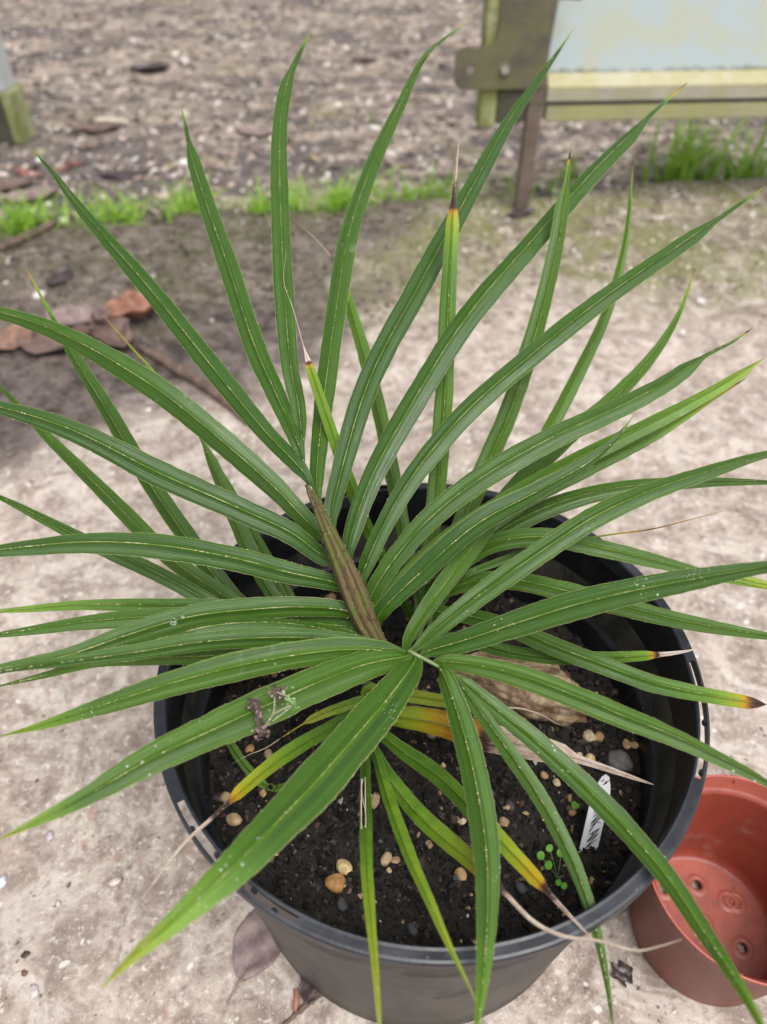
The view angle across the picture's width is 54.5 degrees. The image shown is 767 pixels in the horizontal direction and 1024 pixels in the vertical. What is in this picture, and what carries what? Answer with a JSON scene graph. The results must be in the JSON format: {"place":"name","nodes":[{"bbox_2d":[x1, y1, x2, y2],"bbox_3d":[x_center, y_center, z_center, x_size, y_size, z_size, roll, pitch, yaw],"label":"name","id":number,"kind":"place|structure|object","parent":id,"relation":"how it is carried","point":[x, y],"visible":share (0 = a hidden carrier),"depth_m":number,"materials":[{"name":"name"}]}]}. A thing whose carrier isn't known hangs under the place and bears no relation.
{"place":"outdoors","nodes":[
{"label":"outdoors","id":0,"kind":"place"},
{"bbox_2d":[0,179,766,1023],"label":"concrete path","id":1,"kind":"structure","parent":0,"point":[86,937],"depth_m":1.17,"materials":[{"name":"grey concrete"}]},
{"bbox_2d":[0,874,6,889],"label":"stone chip","id":2,"kind":"object","parent":1,"relation":"on","point":[3,879],"visible":1,"depth_m":0.75,"materials":[{"name":"white stone"}]},
{"bbox_2d":[0,324,32,349],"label":"dead leaf","id":3,"kind":"object","parent":1,"relation":"on","point":[11,334],"visible":0.64,"depth_m":1.49,"materials":[{"name":"plant"}]},
{"bbox_2d":[21,969,27,976],"bbox_3d":[-0.335,0.429,0.694,0.007,0.003,0.006,0,44,0],"label":"stone chip","id":4,"kind":"object","parent":1,"relation":"on","point":[24,972],"visible":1,"depth_m":0.69,"materials":[{"name":"brown stone"}]},
{"bbox_2d":[20,951,30,958],"bbox_3d":[-0.339,0.419,0.705,0.009,0.003,0.007,0,44,0],"label":"stone chip","id":5,"kind":"object","parent":1,"relation":"on","point":[24,954],"visible":1,"depth_m":0.70,"materials":[{"name":"grey stone"}]},
{"bbox_2d":[0,217,60,252],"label":"stick","id":6,"kind":"object","parent":1,"relation":"on","point":[14,242],"visible":0.96,"depth_m":1.82,"materials":[{"name":"brown wood"}]},
{"bbox_2d":[29,983,38,998],"bbox_3d":[-0.320,0.439,0.682,0.010,0.004,0.013,0,44,0],"label":"stone chip","id":7,"kind":"object","parent":1,"relation":"on","point":[34,991],"visible":1,"depth_m":0.68,"materials":[{"name":"white stone"}]},
{"bbox_2d":[32,290,45,299],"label":"stone","id":8,"kind":"object","parent":1,"relation":"on","point":[35,296],"visible":0.8,"depth_m":1.61,"materials":[{"name":"white stone"}]},
{"bbox_2d":[44,830,53,840],"bbox_3d":[-0.351,0.341,0.783,0.009,0.004,0.012,0,44,0],"label":"stone chip","id":9,"kind":"object","parent":1,"relation":"on","point":[49,835],"visible":1,"depth_m":0.78,"materials":[{"name":"white stone"}]},
{"bbox_2d":[4,325,94,353],"bbox_3d":[-0.664,-0.342,1.458,0.192,0.040,0.091,-3,44,-4],"label":"dead leaf","id":10,"kind":"object","parent":1,"relation":"on","point":[37,343],"visible":0.7,"depth_m":1.46,"materials":[{"name":"brown plant"}]},
{"bbox_2d":[55,900,61,906],"bbox_3d":[-0.321,0.387,0.736,0.007,0.003,0.007,0,44,0],"label":"stone chip","id":11,"kind":"object","parent":1,"relation":"on","point":[57,903],"visible":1,"depth_m":0.73,"materials":[{"name":"beige stone"}]},
{"bbox_2d":[45,265,72,290],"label":"dead leaf","id":12,"kind":"object","parent":1,"relation":"on","point":[63,274],"visible":1,"depth_m":1.68,"materials":[{"name":"brown plant"}]},
{"bbox_2d":[36,303,109,326],"bbox_3d":[-0.642,-0.408,1.527,0.186,0.040,0.102,33,53,29],"label":"dead leaf","id":13,"kind":"object","parent":1,"relation":"on","point":[70,315],"visible":0.74,"depth_m":1.54,"materials":[{"name":"plant"}]},
{"bbox_2d":[102,836,109,841],"bbox_3d":[-0.291,0.343,0.781,0.009,0.004,0.007,0,44,0],"label":"stone chip","id":14,"kind":"object","parent":1,"relation":"on","point":[107,838],"visible":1,"depth_m":0.78,"materials":[{"name":"beige stone"}]},
{"bbox_2d":[88,309,133,346],"bbox_3d":[-0.540,-0.369,1.483,0.084,0.037,0.139,-8,45,-8],"label":"dead leaf","id":15,"kind":"object","parent":1,"relation":"on","point":[108,334],"visible":0.85,"depth_m":1.49,"materials":[{"name":"brown plant"}]},
{"bbox_2d":[107,876,123,886],"bbox_3d":[-0.270,0.372,0.750,0.016,0.005,0.010,0,44,0],"label":"stone chip","id":16,"kind":"object","parent":1,"relation":"on","point":[116,881],"visible":1,"depth_m":0.75,"materials":[{"name":"white stone"}]},
{"bbox_2d":[104,290,154,319],"bbox_3d":[-0.524,-0.416,1.529,0.150,0.040,0.095,-4,44,-4],"label":"dead leaf","id":17,"kind":"object","parent":1,"relation":"on","point":[131,305],"visible":0.56,"depth_m":1.53,"materials":[{"name":"plant"}]},
{"bbox_2d":[136,342,246,425],"bbox_3d":[-0.351,-0.243,1.380,0.029,0.022,0.355,-35,54,-31],"label":"stick","id":18,"kind":"object","parent":1,"relation":"on","point":[208,388],"visible":0.86,"depth_m":1.38,"materials":[{"name":"brown wood"}]},
{"bbox_2d":[226,909,280,1003],"bbox_3d":[-0.122,0.414,0.705,0.048,0.006,0.096,16,46,16],"label":"dead leaf","id":19,"kind":"object","parent":1,"relation":"on","point":[256,951],"visible":0.66,"depth_m":0.70,"materials":[{"name":"grey plant"}]},
{"bbox_2d":[292,989,299,1011],"bbox_3d":[-0.079,0.442,0.673,0.006,0.006,0.018,0,44,0],"label":"bark chip","id":20,"kind":"object","parent":1,"relation":"on","point":[296,998],"visible":1,"depth_m":0.67,"materials":[{"name":"brown wood"}]},
{"bbox_2d":[283,991,321,1023],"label":"twig","id":21,"kind":"object","parent":1,"relation":"on","point":[301,1010],"visible":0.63,"depth_m":0.67,"materials":[{"name":"brown wood"}]},
{"bbox_2d":[299,976,319,1004],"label":"dead leaf","id":22,"kind":"object","parent":1,"relation":"on","point":[307,991],"visible":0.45,"depth_m":0.68,"materials":[{"name":"brown plant"}]},
{"bbox_2d":[0,176,766,1023],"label":"grit","id":23,"kind":"object","parent":1,"relation":"on","point":[256,282],"visible":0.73,"depth_m":1.75,"materials":[{"name":"grey gravel"}]},
{"bbox_2d":[153,483,709,1023],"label":"plant pot","id":24,"kind":"object","parent":1,"relation":"on","point":[423,985],"visible":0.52,"depth_m":0.56,"materials":[{"name":"black plastic"}]},
{"bbox_2d":[209,577,641,946],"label":"potting soil","id":25,"kind":"structure","parent":24,"relation":"in","point":[297,869],"depth_m":0.58,"materials":[{"name":"black soil"}]},
{"bbox_2d":[220,791,230,802],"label":"pebble","id":26,"kind":"object","parent":25,"relation":"on","point":[224,796],"visible":0.79,"depth_m":0.59,"materials":[{"name":"beige stone"}]},
{"bbox_2d":[225,812,241,826],"bbox_3d":[-0.117,0.240,0.581,0.012,0.006,0.012,-22,48,-21],"label":"pebble","id":27,"kind":"object","parent":25,"relation":"on","point":[233,819],"visible":1,"depth_m":0.58,"materials":[{"name":"beige stone"}]},
{"bbox_2d":[244,744,254,753],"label":"pebble","id":28,"kind":"object","parent":25,"relation":"on","point":[250,747],"visible":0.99,"depth_m":0.63,"materials":[{"name":"beige stone"}]},
{"bbox_2d":[259,789,266,797],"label":"pebble","id":29,"kind":"object","parent":25,"relation":"on","point":[262,792],"visible":1,"depth_m":0.59,"materials":[{"name":"beige stone"}]},
{"bbox_2d":[264,749,272,758],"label":"pebble","id":30,"kind":"object","parent":25,"relation":"on","point":[268,753],"visible":0.8,"depth_m":0.62,"materials":[{"name":"beige stone"}]},
{"bbox_2d":[325,593,335,599],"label":"pebble","id":31,"kind":"object","parent":25,"relation":"on","point":[331,596],"visible":0.4,"depth_m":0.74,"materials":[{"name":"brown stone"}]},
{"bbox_2d":[324,873,345,893],"bbox_3d":[-0.036,0.273,0.547,0.016,0.011,0.014,0,44,0],"label":"pebble","id":32,"kind":"object","parent":25,"relation":"on","point":[334,882],"visible":1,"depth_m":0.54,"materials":[{"name":"stone"}]},
{"bbox_2d":[336,896,347,912],"bbox_3d":[-0.030,0.283,0.538,0.008,0.006,0.010,-25,49,-24],"label":"pebble","id":33,"kind":"object","parent":25,"relation":"on","point":[341,904],"visible":1,"depth_m":0.54,"materials":[{"name":"grey stone"}]},
{"bbox_2d":[336,859,352,874],"bbox_3d":[-0.029,0.265,0.556,0.012,0.008,0.012,0,44,0],"label":"pebble","id":34,"kind":"object","parent":25,"relation":"on","point":[344,866],"visible":1,"depth_m":0.55,"materials":[{"name":"beige stone"}]},
{"bbox_2d":[371,792,379,808],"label":"pebble","id":35,"kind":"object","parent":25,"relation":"on","point":[375,798],"visible":0.82,"depth_m":0.59,"materials":[{"name":"beige stone"}]},
{"bbox_2d":[0,20,766,1023],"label":"palm plant","id":36,"kind":"object","parent":25,"relation":"on","point":[222,630],"visible":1,"depth_m":0.55,"materials":[{"name":"green plant"}]},
{"bbox_2d":[170,618,176,624],"bbox_3d":[-0.139,0.072,0.492,0.005,0.002,0.005,0,72,0],"label":"water drop","id":37,"kind":"object","parent":36,"relation":"on","point":[173,621],"visible":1,"depth_m":0.49,"materials":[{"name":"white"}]},
{"bbox_2d":[245,684,299,740],"bbox_3d":[-0.069,0.119,0.449,0.030,0.024,0.024,-24,49,-23],"label":"debris clump","id":38,"kind":"object","parent":36,"relation":"attached to","point":[253,707],"visible":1,"depth_m":0.45,"materials":[{"name":"plant"}]},
{"bbox_2d":[380,851,391,865],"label":"pebble","id":39,"kind":"object","parent":25,"relation":"on","point":[385,858],"visible":1,"depth_m":0.56,"materials":[{"name":"beige stone"}]},
{"bbox_2d":[390,856,400,863],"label":"pebble","id":40,"kind":"object","parent":25,"relation":"on","point":[395,860],"visible":1,"depth_m":0.56,"materials":[{"name":"beige stone"}]},
{"bbox_2d":[406,922,417,936],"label":"pebble","id":41,"kind":"object","parent":25,"relation":"on","point":[412,929],"visible":1,"depth_m":0.53,"materials":[{"name":"grey stone"}]},
{"bbox_2d":[426,733,436,738],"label":"pebble","id":42,"kind":"object","parent":25,"relation":"on","point":[431,736],"visible":0.31,"depth_m":0.62,"materials":[{"name":"brown stone"}]},
{"bbox_2d":[451,872,459,880],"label":"pebble","id":43,"kind":"object","parent":25,"relation":"on","point":[454,877],"visible":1,"depth_m":0.55,"materials":[{"name":"grey stone"}]},
{"bbox_2d":[454,867,466,880],"bbox_3d":[0.057,0.269,0.554,0.010,0.006,0.010,0,44,0],"label":"pebble","id":44,"kind":"object","parent":25,"relation":"on","point":[460,872],"visible":1,"depth_m":0.55,"materials":[{"name":"beige stone"}]},
{"bbox_2d":[457,818,466,824],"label":"pebble","id":45,"kind":"object","parent":25,"relation":"on","point":[464,820],"visible":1,"depth_m":0.58,"materials":[{"name":"beige stone"}]},
{"bbox_2d":[499,816,509,826],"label":"pebble","id":46,"kind":"object","parent":25,"relation":"on","point":[503,821],"visible":1,"depth_m":0.58,"materials":[{"name":"brown stone"}]},
{"bbox_2d":[505,799,514,809],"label":"pebble","id":47,"kind":"object","parent":25,"relation":"on","point":[510,803],"visible":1,"depth_m":0.59,"materials":[{"name":"grey stone"}]},
{"bbox_2d":[451,651,587,725],"bbox_3d":[0.118,0.148,0.656,0.142,0.035,0.060,11,53,17],"label":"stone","id":48,"kind":"object","parent":25,"relation":"on","point":[508,695],"visible":0.31,"depth_m":0.64,"materials":[{"name":"brown stone"}]},
{"bbox_2d":[515,882,525,894],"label":"pebble","id":49,"kind":"object","parent":25,"relation":"on","point":[520,887],"visible":1,"depth_m":0.54,"materials":[{"name":"grey stone"}]},
{"bbox_2d":[540,771,548,778],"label":"pebble","id":50,"kind":"object","parent":25,"relation":"on","point":[544,775],"visible":1,"depth_m":0.61,"materials":[{"name":"beige stone"}]},
{"bbox_2d":[537,844,566,888],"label":"seedling","id":51,"kind":"object","parent":25,"relation":"on","point":[541,856],"visible":0.98,"depth_m":0.55,"materials":[{"name":"green plant"}]},
{"bbox_2d":[552,778,560,786],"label":"pebble","id":52,"kind":"object","parent":25,"relation":"on","point":[556,782],"visible":1,"depth_m":0.60,"materials":[{"name":"beige stone"}]},
{"bbox_2d":[568,809,576,816],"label":"pebble","id":53,"kind":"object","parent":25,"relation":"on","point":[572,812],"visible":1,"depth_m":0.58,"materials":[{"name":"brown stone"}]},
{"bbox_2d":[571,801,578,809],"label":"seedling","id":54,"kind":"object","parent":25,"relation":"on","point":[574,805],"visible":1,"depth_m":0.59,"materials":[{"name":"green plant"}]},
{"bbox_2d":[582,729,595,742],"bbox_3d":[0.174,0.190,0.631,0.012,0.009,0.011,0,44,0],"label":"pebble","id":55,"kind":"object","parent":25,"relation":"on","point":[589,735],"visible":1,"depth_m":0.63,"materials":[{"name":"beige stone"}]},
{"bbox_2d":[585,753,595,760],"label":"pebble","id":56,"kind":"object","parent":25,"relation":"on","point":[591,756],"visible":0.47,"depth_m":0.61,"materials":[{"name":"beige stone"}]},
{"bbox_2d":[589,876,594,884],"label":"pebble","id":57,"kind":"object","parent":25,"relation":"on","point":[591,879],"visible":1,"depth_m":0.55,"materials":[{"name":"brown stone"}]},
{"bbox_2d":[578,774,609,852],"bbox_3d":[0.158,0.237,0.559,0.014,0.088,0.043,9,45,9],"label":"plant label","id":58,"kind":"object","parent":25,"relation":"in","point":[592,829],"visible":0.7,"depth_m":0.56,"materials":[{"name":"white plastic"}]},
{"bbox_2d":[595,731,603,741],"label":"pebble","id":59,"kind":"object","parent":25,"relation":"on","point":[599,736],"visible":1,"depth_m":0.63,"materials":[{"name":"beige stone"}]},
{"bbox_2d":[607,749,633,771],"bbox_3d":[0.196,0.206,0.616,0.021,0.014,0.020,0,44,0],"label":"pebble","id":60,"kind":"object","parent":25,"relation":"on","point":[620,759],"visible":0.89,"depth_m":0.61,"materials":[{"name":"grey stone"}]},
{"bbox_2d":[622,738,631,749],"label":"pebble","id":61,"kind":"object","parent":25,"relation":"on","point":[626,743],"visible":1,"depth_m":0.62,"materials":[{"name":"beige stone"}]},
{"bbox_2d":[630,742,638,748],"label":"pebble","id":62,"kind":"object","parent":25,"relation":"on","point":[635,744],"visible":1,"depth_m":0.62,"materials":[{"name":"beige stone"}]},
{"bbox_2d":[499,207,535,217],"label":"dead leaf","id":63,"kind":"object","parent":1,"relation":"on","point":[523,212],"visible":1,"depth_m":1.93,"materials":[{"name":"brown plant"}]},
{"bbox_2d":[612,960,632,987],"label":"dead leaf","id":64,"kind":"object","parent":1,"relation":"on","point":[622,972],"visible":1,"depth_m":0.69,"materials":[{"name":"plant"}]},
{"bbox_2d":[678,330,685,335],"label":"stone","id":65,"kind":"object","parent":1,"relation":"on","point":[681,332],"visible":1,"depth_m":1.50,"materials":[{"name":"white stone"}]},
{"bbox_2d":[630,774,766,1006],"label":"plant pot","id":66,"kind":"object","parent":1,"relation":"on","point":[720,855],"visible":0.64,"depth_m":0.70,"materials":[{"name":"plastic"}]},
{"bbox_2d":[695,297,705,304],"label":"stone","id":67,"kind":"object","parent":1,"relation":"on","point":[700,301],"visible":1,"depth_m":1.60,"materials":[{"name":"white stone"}]},
{"bbox_2d":[0,0,766,228],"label":"ground","id":68,"kind":"structure","parent":0,"point":[246,170],"depth_m":2.75,"materials":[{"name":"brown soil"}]},
{"bbox_2d":[0,174,32,191],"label":"dead leaf","id":69,"kind":"object","parent":68,"relation":"on","point":[9,184],"visible":1,"depth_m":2.16,"materials":[{"name":"brown plant"}]},
{"bbox_2d":[0,33,35,144],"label":"corner post","id":70,"kind":"object","parent":68,"relation":"on","point":[16,125],"visible":0.98,"depth_m":2.35,"materials":[{"name":"wood"}]},
{"bbox_2d":[8,166,44,176],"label":"dead leaf","id":71,"kind":"object","parent":68,"relation":"on","point":[21,171],"visible":0.91,"depth_m":2.23,"materials":[{"name":"plant"}]},
{"bbox_2d":[0,186,58,201],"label":"dead leaf","id":72,"kind":"object","parent":68,"relation":"on","point":[35,190],"visible":0.78,"depth_m":2.08,"materials":[{"name":"brown plant"}]},
{"bbox_2d":[53,166,70,170],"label":"dead leaf","id":73,"kind":"object","parent":68,"relation":"on","point":[63,168],"visible":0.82,"depth_m":2.28,"materials":[{"name":"brown plant"}]},
{"bbox_2d":[67,160,83,165],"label":"dead leaf","id":74,"kind":"object","parent":68,"relation":"on","point":[76,163],"visible":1,"depth_m":2.32,"materials":[{"name":"brown plant"}]},
{"bbox_2d":[70,142,103,152],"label":"dead leaf","id":75,"kind":"object","parent":68,"relation":"on","point":[97,145],"visible":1,"depth_m":2.41,"materials":[{"name":"plant"}]},
{"bbox_2d":[57,121,120,131],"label":"dead leaf","id":76,"kind":"object","parent":68,"relation":"on","point":[95,126],"visible":1,"depth_m":2.52,"materials":[{"name":"brown plant"}]},
{"bbox_2d":[94,118,128,123],"bbox_3d":[-0.941,-1.357,2.585,0.124,0.018,0.022,8,45,8],"label":"stick","id":77,"kind":"object","parent":68,"relation":"on","point":[112,120],"visible":0.81,"depth_m":2.58,"materials":[{"name":"beige wood"}]},
{"bbox_2d":[86,167,155,179],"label":"dead leaf","id":78,"kind":"object","parent":68,"relation":"on","point":[123,174],"visible":1,"depth_m":2.23,"materials":[{"name":"plant"}]},
{"bbox_2d":[125,62,168,72],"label":"dead leaf","id":79,"kind":"object","parent":68,"relation":"on","point":[150,67],"visible":1,"depth_m":3.01,"materials":[{"name":"plant"}]},
{"bbox_2d":[168,164,184,171],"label":"dead leaf","id":80,"kind":"object","parent":68,"relation":"on","point":[176,166],"visible":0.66,"depth_m":2.27,"materials":[{"name":"beige plant"}]},
{"bbox_2d":[232,127,271,135],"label":"dead leaf","id":81,"kind":"object","parent":68,"relation":"on","point":[253,131],"visible":0.97,"depth_m":2.52,"materials":[{"name":"beige plant"}]},
{"bbox_2d":[0,159,582,258],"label":"grass","id":82,"kind":"structure","parent":68,"relation":"on","point":[25,222],"depth_m":1.98,"materials":[{"name":"green plant"}]},
{"bbox_2d":[348,56,377,60],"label":"dead leaf","id":83,"kind":"object","parent":68,"relation":"on","point":[365,58],"visible":1,"depth_m":3.16,"materials":[{"name":"plant"}]},
{"bbox_2d":[367,112,378,121],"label":"grass tuft","id":84,"kind":"object","parent":68,"relation":"on","point":[371,120],"visible":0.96,"depth_m":2.62,"materials":[{"name":"plant"}]},
{"bbox_2d":[559,146,595,182],"bbox_3d":[0.569,-1.011,2.164,0.136,0.113,0.126,0,44,0],"label":"grass tuft","id":85,"kind":"object","parent":68,"relation":"on","point":[574,178],"visible":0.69,"depth_m":2.18,"materials":[{"name":"green plant"}]},
{"bbox_2d":[454,0,766,209],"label":"panelled frame","id":86,"kind":"object","parent":68,"relation":"on","point":[628,59],"visible":0.91,"depth_m":1.75,"materials":[{"name":"wood"}]},
{"bbox_2d":[600,118,766,185],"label":"grass tuft","id":87,"kind":"object","parent":68,"relation":"on","point":[686,168],"visible":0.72,"depth_m":2.15,"materials":[{"name":"green plant"}]},
{"bbox_2d":[693,137,734,180],"bbox_3d":[0.927,-1.030,2.181,0.170,0.126,0.140,23,49,22],"label":"grass tuft","id":88,"kind":"object","parent":68,"relation":"on","point":[710,171],"visible":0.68,"depth_m":2.18,"materials":[{"name":"green plant"}]},
{"bbox_2d":[685,118,766,180],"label":"grass tuft","id":89,"kind":"object","parent":68,"relation":"on","point":[744,170],"visible":0.74,"depth_m":2.15,"materials":[{"name":"green plant"}]}
]}

